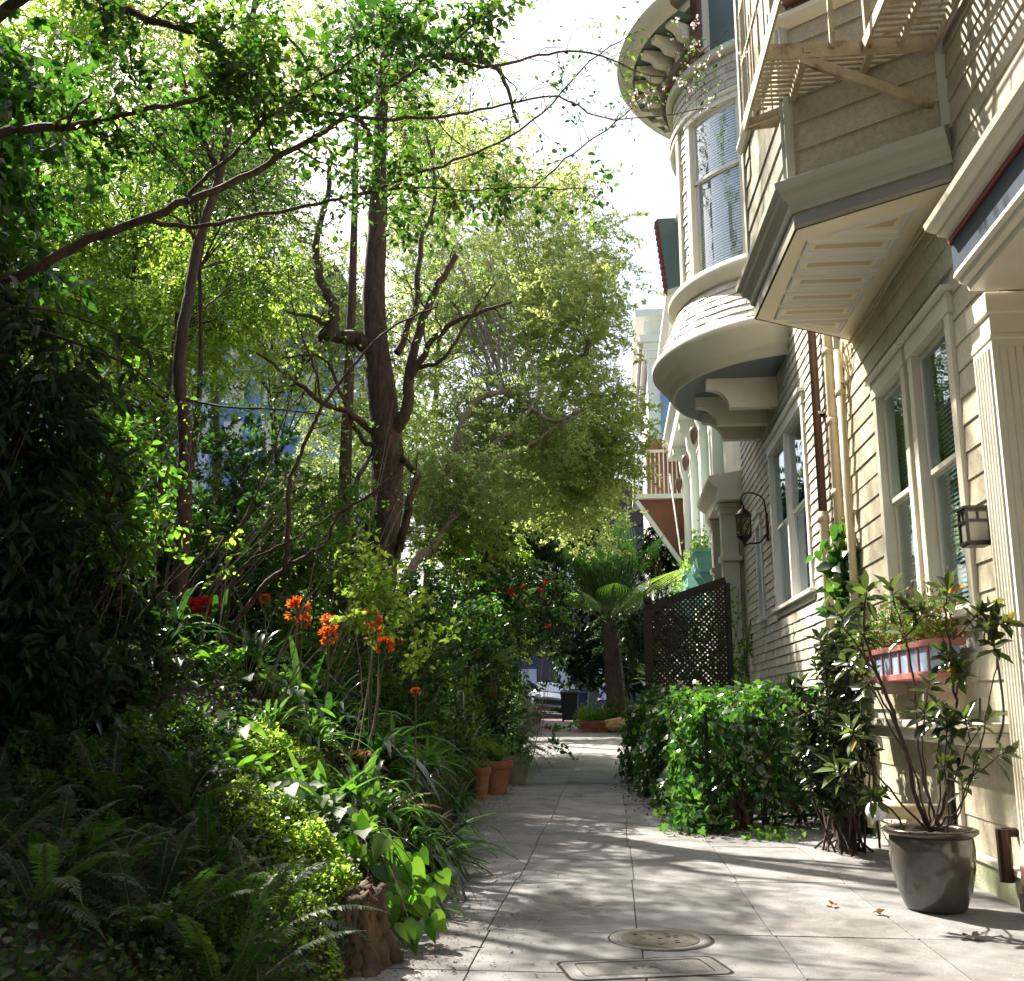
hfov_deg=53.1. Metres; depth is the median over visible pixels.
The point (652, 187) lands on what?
sky
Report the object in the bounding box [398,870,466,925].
ornamental grass
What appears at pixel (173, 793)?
sword fern
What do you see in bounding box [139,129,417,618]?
hillside tree
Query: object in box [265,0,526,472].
hillside tree
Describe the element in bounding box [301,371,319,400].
window
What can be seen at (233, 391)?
window
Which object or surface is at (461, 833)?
ornamental grass
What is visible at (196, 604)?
clivia
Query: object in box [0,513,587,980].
ground
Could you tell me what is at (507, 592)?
red camellia
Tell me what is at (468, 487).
willowy tree
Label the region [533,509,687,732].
tree fern
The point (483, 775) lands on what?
flower pot
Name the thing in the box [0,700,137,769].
sword fern
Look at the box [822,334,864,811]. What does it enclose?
downpipe
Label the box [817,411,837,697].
downpipe
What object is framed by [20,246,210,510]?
grey house
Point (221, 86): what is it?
overhanging tree
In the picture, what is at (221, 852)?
sword fern
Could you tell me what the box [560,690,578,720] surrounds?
wheelie bin
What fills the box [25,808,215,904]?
sword fern
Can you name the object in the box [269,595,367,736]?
clivia
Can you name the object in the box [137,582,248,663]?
strap leaved plant
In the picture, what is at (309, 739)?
ornamental grass
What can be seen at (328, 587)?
pink flowered shrub
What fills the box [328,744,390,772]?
dry fern
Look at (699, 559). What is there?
flower box
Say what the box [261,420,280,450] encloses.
window
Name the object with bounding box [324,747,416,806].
ornamental grass
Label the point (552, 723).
brick pavement
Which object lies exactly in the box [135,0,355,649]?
slender tree
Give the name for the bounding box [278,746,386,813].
strap leaved plant
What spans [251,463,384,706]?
bare twigs
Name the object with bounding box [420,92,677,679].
willowy tree
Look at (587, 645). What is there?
dark tree
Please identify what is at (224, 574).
bare twigs
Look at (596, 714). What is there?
planter shrub
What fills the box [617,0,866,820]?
shingle house
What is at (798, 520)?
window
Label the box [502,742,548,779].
ornamental grass
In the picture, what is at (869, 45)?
fire escape
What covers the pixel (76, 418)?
dark shrub
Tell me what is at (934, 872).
plant pot
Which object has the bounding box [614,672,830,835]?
ivy hedge
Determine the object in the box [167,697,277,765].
broadleaf plant
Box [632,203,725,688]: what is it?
mint house
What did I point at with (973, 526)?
wall lantern
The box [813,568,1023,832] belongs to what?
rhododendron
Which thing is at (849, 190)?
clapboard house
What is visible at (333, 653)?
bare twigs
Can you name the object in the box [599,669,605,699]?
window
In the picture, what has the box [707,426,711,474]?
window
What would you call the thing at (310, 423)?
window
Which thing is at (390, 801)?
ornamental grass
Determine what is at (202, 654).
broadleaf plant
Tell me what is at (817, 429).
downpipe
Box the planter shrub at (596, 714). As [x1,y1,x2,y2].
[575,697,645,724]
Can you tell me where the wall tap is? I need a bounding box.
[995,827,1018,882]
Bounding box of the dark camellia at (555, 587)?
[489,552,591,736]
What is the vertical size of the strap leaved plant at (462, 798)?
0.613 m
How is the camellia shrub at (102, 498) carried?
on the ground at (168, 807)
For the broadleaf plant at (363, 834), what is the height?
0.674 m
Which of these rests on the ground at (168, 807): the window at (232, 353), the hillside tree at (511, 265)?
the hillside tree at (511, 265)
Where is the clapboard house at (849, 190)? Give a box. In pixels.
[733,0,1023,912]
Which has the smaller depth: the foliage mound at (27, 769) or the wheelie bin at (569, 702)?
the foliage mound at (27, 769)
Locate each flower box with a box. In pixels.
[665,569,693,619]
[672,550,704,616]
[680,520,712,596]
[848,566,967,693]
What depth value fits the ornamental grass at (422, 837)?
6.84 m
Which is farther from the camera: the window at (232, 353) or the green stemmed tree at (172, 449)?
the window at (232, 353)
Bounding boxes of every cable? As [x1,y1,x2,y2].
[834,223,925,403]
[979,660,1004,751]
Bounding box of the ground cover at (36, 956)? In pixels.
[0,613,520,980]
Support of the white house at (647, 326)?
on the ground at (168, 807)
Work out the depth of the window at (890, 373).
9.20 m
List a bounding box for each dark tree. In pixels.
[541,516,653,700]
[610,523,694,699]
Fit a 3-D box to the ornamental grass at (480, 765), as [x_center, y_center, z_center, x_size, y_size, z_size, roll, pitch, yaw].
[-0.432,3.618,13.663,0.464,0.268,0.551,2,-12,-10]
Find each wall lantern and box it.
[735,492,768,547]
[954,505,990,547]
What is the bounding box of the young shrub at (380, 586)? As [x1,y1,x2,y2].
[325,528,461,772]
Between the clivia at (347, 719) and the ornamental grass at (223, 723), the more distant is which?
the clivia at (347, 719)
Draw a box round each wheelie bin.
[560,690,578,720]
[578,691,588,717]
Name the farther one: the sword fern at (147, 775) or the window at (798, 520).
the window at (798, 520)
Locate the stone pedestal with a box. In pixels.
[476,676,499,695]
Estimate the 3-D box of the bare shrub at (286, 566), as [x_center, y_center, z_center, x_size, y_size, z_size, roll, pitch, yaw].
[-1.901,-0.332,8.732,2.528,3.691,0.681,-1,-12,5]
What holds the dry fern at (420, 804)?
on the ground at (168, 807)
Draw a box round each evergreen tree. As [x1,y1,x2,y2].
[0,8,131,300]
[0,49,110,378]
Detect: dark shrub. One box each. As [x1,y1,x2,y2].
[0,238,178,745]
[0,389,181,787]
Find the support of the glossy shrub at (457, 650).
on the ground at (168, 807)
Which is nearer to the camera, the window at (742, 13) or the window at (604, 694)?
the window at (742, 13)
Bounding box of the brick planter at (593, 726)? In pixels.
[578,721,625,731]
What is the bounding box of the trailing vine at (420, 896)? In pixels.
[324,809,451,955]
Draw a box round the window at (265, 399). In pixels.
[263,372,281,401]
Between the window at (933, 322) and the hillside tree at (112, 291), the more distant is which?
the hillside tree at (112, 291)
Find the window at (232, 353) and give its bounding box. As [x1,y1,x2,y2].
[228,327,246,355]
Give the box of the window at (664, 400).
[660,392,669,438]
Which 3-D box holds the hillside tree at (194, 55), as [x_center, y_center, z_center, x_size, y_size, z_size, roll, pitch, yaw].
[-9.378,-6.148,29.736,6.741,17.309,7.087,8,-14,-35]
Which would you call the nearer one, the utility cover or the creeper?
the utility cover
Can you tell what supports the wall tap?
attached to the clapboard house at (849, 190)
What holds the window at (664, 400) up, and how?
in the white house at (647, 326)
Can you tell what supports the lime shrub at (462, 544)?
on the ground at (168, 807)
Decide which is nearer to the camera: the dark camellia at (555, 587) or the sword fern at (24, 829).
the sword fern at (24, 829)
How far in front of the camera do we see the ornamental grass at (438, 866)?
7.58 m
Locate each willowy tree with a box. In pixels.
[349,182,617,683]
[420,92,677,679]
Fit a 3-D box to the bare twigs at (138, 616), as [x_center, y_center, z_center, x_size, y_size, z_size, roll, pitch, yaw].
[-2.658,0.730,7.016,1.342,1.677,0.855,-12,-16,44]
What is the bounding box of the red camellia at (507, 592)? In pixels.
[416,514,580,762]
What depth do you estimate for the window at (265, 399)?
47.12 m
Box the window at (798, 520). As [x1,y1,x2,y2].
[763,387,816,618]
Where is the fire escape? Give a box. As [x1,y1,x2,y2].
[738,0,960,130]
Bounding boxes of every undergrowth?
[2,537,528,831]
[10,429,540,797]
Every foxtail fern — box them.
[475,735,519,760]
[496,734,553,766]
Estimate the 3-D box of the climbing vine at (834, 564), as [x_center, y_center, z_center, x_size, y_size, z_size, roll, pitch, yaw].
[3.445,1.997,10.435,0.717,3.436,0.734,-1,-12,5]
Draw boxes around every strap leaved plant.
[44,673,150,739]
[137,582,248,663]
[205,616,316,687]
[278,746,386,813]
[390,712,468,777]
[407,733,481,788]
[448,776,496,824]
[475,692,562,770]
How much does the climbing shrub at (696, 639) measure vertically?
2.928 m
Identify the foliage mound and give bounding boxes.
[0,728,160,827]
[71,695,253,790]
[108,881,313,980]
[215,772,359,891]
[233,867,347,980]
[234,717,336,790]
[271,833,362,933]
[338,732,450,862]
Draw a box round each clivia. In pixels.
[165,588,310,674]
[235,593,349,700]
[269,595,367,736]
[294,613,434,796]
[327,609,469,818]
[399,687,524,901]
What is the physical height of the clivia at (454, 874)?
1.554 m
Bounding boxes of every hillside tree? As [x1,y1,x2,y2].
[0,0,190,364]
[2,60,172,418]
[11,177,329,528]
[25,33,350,530]
[28,88,281,495]
[38,0,350,490]
[84,0,335,503]
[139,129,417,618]
[225,355,530,641]
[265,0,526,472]
[268,0,484,669]
[343,74,552,646]
[463,481,629,693]
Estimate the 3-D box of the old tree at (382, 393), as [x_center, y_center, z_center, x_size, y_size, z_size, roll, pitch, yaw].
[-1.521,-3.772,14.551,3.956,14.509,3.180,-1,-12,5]
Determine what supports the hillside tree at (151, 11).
on the ground at (168, 807)
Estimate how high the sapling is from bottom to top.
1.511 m
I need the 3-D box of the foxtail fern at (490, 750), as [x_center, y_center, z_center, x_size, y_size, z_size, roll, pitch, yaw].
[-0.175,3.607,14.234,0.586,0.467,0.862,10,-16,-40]
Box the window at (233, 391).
[225,374,245,402]
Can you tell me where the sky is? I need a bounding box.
[2,0,676,607]
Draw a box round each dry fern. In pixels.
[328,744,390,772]
[367,775,444,812]
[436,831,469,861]
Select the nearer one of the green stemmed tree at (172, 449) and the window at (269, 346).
the green stemmed tree at (172, 449)
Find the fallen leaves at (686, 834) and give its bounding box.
[352,764,1013,980]
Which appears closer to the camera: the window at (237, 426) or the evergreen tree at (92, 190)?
the evergreen tree at (92, 190)
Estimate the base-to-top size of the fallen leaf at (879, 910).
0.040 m
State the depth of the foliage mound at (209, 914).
3.86 m
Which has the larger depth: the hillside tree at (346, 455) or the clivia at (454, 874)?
the hillside tree at (346, 455)
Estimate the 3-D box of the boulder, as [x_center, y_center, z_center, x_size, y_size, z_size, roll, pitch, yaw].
[3.251,7.166,31.440,0.855,0.440,0.640,-1,-12,5]
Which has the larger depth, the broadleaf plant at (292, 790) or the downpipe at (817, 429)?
the downpipe at (817, 429)
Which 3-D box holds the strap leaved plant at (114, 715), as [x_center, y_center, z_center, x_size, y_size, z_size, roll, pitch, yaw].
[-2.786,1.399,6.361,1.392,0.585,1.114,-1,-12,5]
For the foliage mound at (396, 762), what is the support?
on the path
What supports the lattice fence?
on the path
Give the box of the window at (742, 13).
[738,0,773,140]
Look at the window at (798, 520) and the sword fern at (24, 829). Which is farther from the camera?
the window at (798, 520)
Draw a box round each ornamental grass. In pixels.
[156,694,245,742]
[229,692,328,752]
[281,702,378,759]
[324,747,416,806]
[336,767,460,850]
[389,811,477,902]
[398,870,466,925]
[425,841,489,881]
[426,815,497,857]
[435,711,489,759]
[471,752,494,770]
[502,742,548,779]
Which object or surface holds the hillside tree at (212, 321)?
on the ground at (168, 807)
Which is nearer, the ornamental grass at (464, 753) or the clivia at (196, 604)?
the clivia at (196, 604)
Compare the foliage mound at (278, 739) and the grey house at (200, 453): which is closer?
the foliage mound at (278, 739)
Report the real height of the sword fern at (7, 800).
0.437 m
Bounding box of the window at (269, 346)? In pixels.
[266,331,284,353]
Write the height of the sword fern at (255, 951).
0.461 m
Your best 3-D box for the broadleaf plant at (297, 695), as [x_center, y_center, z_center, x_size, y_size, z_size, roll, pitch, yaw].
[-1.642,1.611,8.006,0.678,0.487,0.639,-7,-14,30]
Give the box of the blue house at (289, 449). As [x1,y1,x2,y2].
[206,264,370,584]
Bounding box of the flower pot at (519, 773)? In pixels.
[503,755,531,784]
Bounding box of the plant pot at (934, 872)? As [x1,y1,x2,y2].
[882,823,979,914]
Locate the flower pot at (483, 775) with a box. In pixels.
[470,766,490,798]
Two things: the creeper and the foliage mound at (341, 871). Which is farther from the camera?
the creeper
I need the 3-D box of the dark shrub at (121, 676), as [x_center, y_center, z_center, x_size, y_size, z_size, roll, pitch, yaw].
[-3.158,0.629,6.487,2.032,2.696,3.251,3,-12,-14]
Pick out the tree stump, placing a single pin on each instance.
(368, 959)
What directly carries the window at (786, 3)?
in the clapboard house at (849, 190)
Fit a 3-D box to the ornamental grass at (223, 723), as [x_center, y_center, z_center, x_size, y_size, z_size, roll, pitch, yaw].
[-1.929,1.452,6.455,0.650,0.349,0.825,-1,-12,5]
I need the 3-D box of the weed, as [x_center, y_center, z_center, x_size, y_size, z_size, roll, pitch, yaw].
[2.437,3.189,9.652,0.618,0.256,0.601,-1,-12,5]
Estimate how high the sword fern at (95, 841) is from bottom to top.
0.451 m
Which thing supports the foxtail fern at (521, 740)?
in the flower pot at (519, 773)
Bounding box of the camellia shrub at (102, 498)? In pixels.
[18,339,194,703]
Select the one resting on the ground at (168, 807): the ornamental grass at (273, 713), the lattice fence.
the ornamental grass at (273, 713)
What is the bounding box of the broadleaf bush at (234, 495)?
[15,377,377,704]
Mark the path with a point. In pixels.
(721, 917)
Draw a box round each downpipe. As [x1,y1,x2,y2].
[807,331,826,510]
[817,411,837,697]
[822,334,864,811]
[833,349,875,827]
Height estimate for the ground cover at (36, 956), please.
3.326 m
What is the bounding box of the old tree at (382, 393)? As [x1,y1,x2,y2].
[242,0,538,706]
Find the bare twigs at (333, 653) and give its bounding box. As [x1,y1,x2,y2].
[320,400,459,687]
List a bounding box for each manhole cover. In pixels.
[579,835,629,841]
[608,927,714,951]
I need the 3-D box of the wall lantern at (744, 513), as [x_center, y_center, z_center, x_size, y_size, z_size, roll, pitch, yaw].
[3.865,0.473,16.561,0.520,0.925,0.270,-1,-12,5]
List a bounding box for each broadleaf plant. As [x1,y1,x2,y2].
[142,633,219,690]
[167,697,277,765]
[194,641,288,706]
[206,738,334,823]
[253,665,335,727]
[254,753,359,831]
[307,811,429,945]
[309,780,403,843]
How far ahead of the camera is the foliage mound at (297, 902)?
4.55 m
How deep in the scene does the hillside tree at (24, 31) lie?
31.99 m
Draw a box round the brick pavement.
[529,719,615,732]
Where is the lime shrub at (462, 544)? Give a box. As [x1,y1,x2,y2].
[413,507,554,719]
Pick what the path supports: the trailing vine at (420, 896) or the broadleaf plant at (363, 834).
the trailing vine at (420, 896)
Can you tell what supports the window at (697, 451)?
in the mint house at (697, 447)
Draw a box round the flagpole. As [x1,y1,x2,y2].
[668,474,681,555]
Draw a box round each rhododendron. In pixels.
[782,598,891,856]
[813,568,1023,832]
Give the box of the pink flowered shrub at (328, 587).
[192,434,434,729]
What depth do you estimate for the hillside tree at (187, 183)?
12.99 m
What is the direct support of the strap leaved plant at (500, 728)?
on the ground at (168, 807)
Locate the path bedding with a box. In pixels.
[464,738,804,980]
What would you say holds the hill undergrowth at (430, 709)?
on the ground at (168, 807)
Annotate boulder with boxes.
[604,717,626,731]
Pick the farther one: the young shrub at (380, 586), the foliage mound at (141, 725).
the young shrub at (380, 586)
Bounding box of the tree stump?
[320,874,403,977]
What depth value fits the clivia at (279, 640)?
9.96 m
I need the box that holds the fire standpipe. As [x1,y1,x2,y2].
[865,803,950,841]
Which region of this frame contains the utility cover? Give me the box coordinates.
[556,956,733,980]
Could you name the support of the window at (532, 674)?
in the dark house at (534, 668)
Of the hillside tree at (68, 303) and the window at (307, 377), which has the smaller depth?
the hillside tree at (68, 303)
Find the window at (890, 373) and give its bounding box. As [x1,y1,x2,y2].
[864,341,968,638]
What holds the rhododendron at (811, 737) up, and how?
on the path
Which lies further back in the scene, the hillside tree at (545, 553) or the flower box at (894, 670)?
the hillside tree at (545, 553)
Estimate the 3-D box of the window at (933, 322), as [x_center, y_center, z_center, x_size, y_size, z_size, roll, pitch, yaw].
[3.343,-0.179,7.870,0.265,2.505,1.200,-1,-12,5]
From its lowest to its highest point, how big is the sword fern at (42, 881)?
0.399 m
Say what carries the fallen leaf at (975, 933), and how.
on the path
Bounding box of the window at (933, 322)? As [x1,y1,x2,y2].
[897,284,979,635]
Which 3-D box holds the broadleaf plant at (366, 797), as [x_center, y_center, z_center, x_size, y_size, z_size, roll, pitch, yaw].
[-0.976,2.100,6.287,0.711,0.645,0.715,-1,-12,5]
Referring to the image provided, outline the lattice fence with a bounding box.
[642,577,733,770]
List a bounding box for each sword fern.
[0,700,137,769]
[0,750,107,843]
[0,784,182,910]
[0,799,121,889]
[0,799,136,940]
[4,817,282,947]
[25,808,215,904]
[48,730,186,820]
[92,727,323,829]
[105,791,353,898]
[120,881,363,980]
[172,835,389,950]
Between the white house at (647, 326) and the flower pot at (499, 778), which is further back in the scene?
the white house at (647, 326)
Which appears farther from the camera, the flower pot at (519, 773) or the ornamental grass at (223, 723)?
the flower pot at (519, 773)
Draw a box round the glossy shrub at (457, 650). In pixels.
[340,540,519,813]
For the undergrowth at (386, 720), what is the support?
on the ground at (168, 807)
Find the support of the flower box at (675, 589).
attached to the mint house at (697, 447)
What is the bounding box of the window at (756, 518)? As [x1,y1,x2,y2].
[751,511,766,628]
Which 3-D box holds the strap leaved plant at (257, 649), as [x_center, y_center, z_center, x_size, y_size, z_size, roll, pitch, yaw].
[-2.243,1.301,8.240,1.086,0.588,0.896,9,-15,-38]
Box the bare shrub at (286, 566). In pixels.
[141,245,438,667]
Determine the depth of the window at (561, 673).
60.89 m
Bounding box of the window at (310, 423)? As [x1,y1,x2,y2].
[299,419,319,449]
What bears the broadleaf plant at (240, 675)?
on the ground at (168, 807)
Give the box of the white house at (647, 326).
[630,309,675,683]
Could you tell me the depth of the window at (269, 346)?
47.60 m
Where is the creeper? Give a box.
[708,586,751,688]
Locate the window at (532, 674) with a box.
[519,669,536,684]
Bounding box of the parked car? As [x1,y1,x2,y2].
[528,682,565,712]
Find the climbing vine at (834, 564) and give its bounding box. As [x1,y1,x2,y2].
[805,522,872,834]
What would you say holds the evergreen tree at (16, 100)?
on the ground at (168, 807)
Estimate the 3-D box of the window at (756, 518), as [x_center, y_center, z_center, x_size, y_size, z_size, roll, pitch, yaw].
[4.347,1.354,17.381,0.420,1.915,0.770,-1,-12,5]
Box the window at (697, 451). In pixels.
[696,445,701,543]
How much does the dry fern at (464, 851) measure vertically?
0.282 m
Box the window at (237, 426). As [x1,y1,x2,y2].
[222,421,242,450]
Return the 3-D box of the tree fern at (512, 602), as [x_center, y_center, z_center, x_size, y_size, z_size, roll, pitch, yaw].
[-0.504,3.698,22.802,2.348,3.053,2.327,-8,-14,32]
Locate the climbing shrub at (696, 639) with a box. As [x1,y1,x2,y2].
[597,601,734,743]
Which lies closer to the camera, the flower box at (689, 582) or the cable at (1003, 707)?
the cable at (1003, 707)
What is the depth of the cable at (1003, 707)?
6.63 m
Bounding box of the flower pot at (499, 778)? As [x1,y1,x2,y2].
[480,760,512,794]
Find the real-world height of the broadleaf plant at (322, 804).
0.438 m
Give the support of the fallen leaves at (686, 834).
on the path
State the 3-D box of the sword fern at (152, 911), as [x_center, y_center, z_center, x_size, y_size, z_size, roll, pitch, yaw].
[-1.375,1.468,3.835,0.991,0.450,1.041,-11,-16,41]
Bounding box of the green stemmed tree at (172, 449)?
[103,314,202,596]
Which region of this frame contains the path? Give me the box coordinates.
[348,732,1023,980]
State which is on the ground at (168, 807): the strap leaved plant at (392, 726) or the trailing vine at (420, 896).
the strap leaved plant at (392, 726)
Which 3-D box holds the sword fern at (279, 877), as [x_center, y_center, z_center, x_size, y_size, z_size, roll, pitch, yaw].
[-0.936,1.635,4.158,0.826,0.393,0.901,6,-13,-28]
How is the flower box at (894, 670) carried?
attached to the clapboard house at (849, 190)
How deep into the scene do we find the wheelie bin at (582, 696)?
42.87 m
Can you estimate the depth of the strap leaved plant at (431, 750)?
9.92 m
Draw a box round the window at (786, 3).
[782,0,809,7]
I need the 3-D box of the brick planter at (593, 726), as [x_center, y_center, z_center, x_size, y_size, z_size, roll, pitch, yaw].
[3.411,7.640,33.296,2.434,0.350,2.250,-1,-12,5]
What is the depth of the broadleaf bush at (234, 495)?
11.08 m
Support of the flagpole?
attached to the mint house at (697, 447)
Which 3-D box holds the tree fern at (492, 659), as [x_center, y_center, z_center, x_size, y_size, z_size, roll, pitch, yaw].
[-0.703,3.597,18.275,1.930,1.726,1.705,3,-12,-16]
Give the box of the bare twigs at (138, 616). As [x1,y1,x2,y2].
[95,530,202,694]
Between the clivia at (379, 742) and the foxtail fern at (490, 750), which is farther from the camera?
the foxtail fern at (490, 750)
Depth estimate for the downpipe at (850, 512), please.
10.64 m
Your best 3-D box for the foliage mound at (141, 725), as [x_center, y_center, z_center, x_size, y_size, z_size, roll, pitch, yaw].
[-2.035,1.477,6.049,1.041,0.545,1.148,-1,-12,5]
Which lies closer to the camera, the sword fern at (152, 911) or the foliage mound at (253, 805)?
the sword fern at (152, 911)
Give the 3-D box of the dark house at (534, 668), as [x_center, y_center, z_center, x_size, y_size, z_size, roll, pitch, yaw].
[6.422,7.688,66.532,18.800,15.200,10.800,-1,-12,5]
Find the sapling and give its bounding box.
[145,508,245,649]
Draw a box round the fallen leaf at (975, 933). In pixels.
[962,931,979,936]
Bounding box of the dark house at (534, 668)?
[465,483,644,715]
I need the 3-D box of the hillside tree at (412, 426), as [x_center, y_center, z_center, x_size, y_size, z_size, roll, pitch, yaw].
[-3.030,0.483,24.183,7.786,7.286,5.698,6,-13,-28]
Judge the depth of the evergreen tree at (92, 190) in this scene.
9.54 m
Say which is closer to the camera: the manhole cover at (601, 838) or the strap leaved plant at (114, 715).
the strap leaved plant at (114, 715)
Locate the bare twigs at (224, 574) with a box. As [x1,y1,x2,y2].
[191,405,348,624]
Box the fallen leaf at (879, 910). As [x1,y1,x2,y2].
[872,908,884,913]
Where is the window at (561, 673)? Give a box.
[558,669,574,689]
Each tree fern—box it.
[432,645,522,733]
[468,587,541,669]
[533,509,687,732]
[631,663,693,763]
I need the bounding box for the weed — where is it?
[738,816,805,842]
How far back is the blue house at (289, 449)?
47.10 m
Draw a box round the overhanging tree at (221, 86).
[0,0,757,284]

